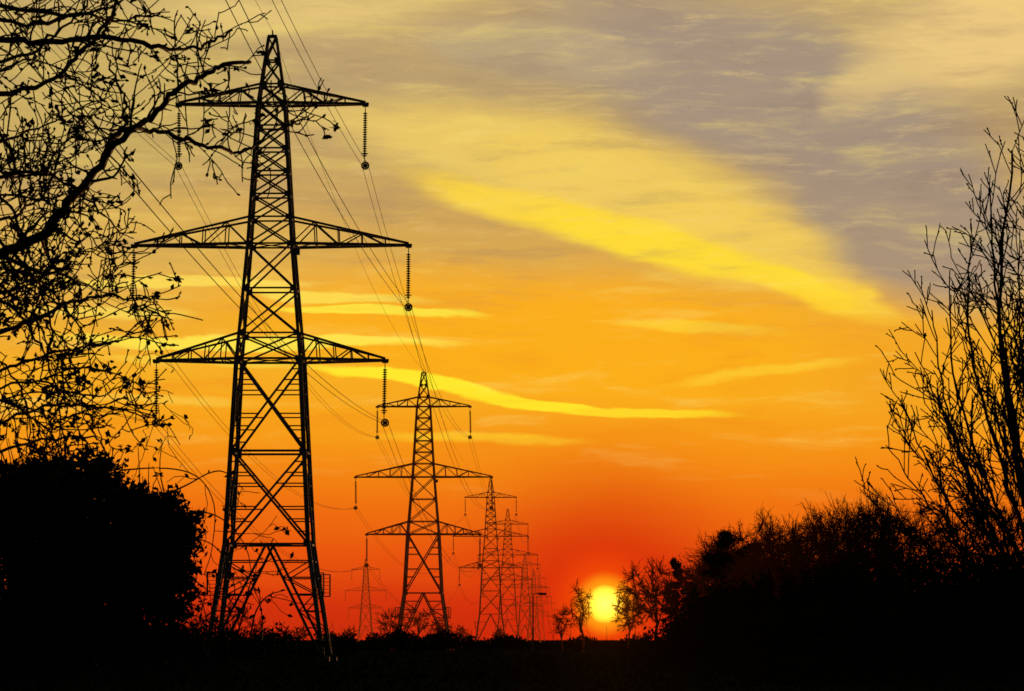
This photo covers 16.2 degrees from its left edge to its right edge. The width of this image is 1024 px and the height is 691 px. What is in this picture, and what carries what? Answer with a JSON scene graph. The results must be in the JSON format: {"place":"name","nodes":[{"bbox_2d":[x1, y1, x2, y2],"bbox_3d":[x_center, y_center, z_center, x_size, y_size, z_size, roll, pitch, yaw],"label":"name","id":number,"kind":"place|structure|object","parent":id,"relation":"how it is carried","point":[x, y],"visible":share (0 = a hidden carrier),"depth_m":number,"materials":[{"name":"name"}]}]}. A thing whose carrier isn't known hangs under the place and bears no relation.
{"place":"outdoors","nodes":[
{"label":"outdoors","id":0,"kind":"place"},
{"bbox_2d":[0,640,1023,690],"bbox_3d":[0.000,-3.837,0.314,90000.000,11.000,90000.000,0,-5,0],"label":"ground","id":1,"kind":"structure","parent":0,"point":[462,654],"depth_m":154.80,"materials":[{"name":"black plant"}]},
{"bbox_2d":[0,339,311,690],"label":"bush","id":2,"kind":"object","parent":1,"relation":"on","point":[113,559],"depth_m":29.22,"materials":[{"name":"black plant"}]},
{"bbox_2d":[0,0,339,492],"bbox_3d":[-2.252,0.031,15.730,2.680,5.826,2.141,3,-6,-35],"label":"tree branches","id":3,"kind":"object","parent":1,"relation":"on","point":[55,217],"visible":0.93,"depth_m":15.86,"materials":[{"name":"black plant"}]},
{"bbox_2d":[130,31,554,661],"bbox_3d":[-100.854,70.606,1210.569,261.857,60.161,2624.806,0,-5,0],"label":"pylons","id":4,"kind":"object","parent":1,"relation":"on","point":[302,451],"visible":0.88,"depth_m":281.21,"materials":[{"name":"metal"}]},
{"bbox_2d":[0,0,553,629],"bbox_3d":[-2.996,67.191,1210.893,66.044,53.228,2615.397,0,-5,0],"label":"pylon conductors","id":5,"kind":"object","parent":4,"relation":"on","point":[258,308],"visible":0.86,"depth_m":259.90,"materials":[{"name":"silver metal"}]},
{"bbox_2d":[131,107,554,622],"bbox_3d":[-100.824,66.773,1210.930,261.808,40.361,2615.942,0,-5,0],"label":"pylon insulators","id":6,"kind":"object","parent":4,"relation":"on","point":[408,256],"visible":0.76,"depth_m":281.02,"materials":[{"name":"black glass"}]},
{"bbox_2d":[0,487,1023,690],"bbox_3d":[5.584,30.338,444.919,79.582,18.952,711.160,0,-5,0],"label":"treeline","id":7,"kind":"object","parent":1,"relation":"on","point":[846,655],"depth_m":151.04,"materials":[{"name":"black plant"}]},
{"bbox_2d":[531,593,545,657],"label":"street lamp","id":8,"kind":"object","parent":1,"relation":"on","point":[532,649],"visible":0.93,"depth_m":328.99,"materials":[{"name":"black metal"}]},
{"bbox_2d":[854,96,1023,640],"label":"tree branches","id":9,"kind":"object","parent":1,"relation":"on","point":[984,514],"visible":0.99,"depth_m":45.29,"materials":[{"name":"black plant"}]},
{"bbox_2d":[858,96,1023,628],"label":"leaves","id":10,"kind":"object","parent":9,"relation":"attached to","point":[1010,353],"visible":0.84,"depth_m":45.32,"materials":[{"name":"black plant"}]},
{"bbox_2d":[0,0,1023,639],"label":"sky","id":11,"kind":"structure","parent":0,"point":[660,250],"materials":[{"name":"orange"}]}
]}

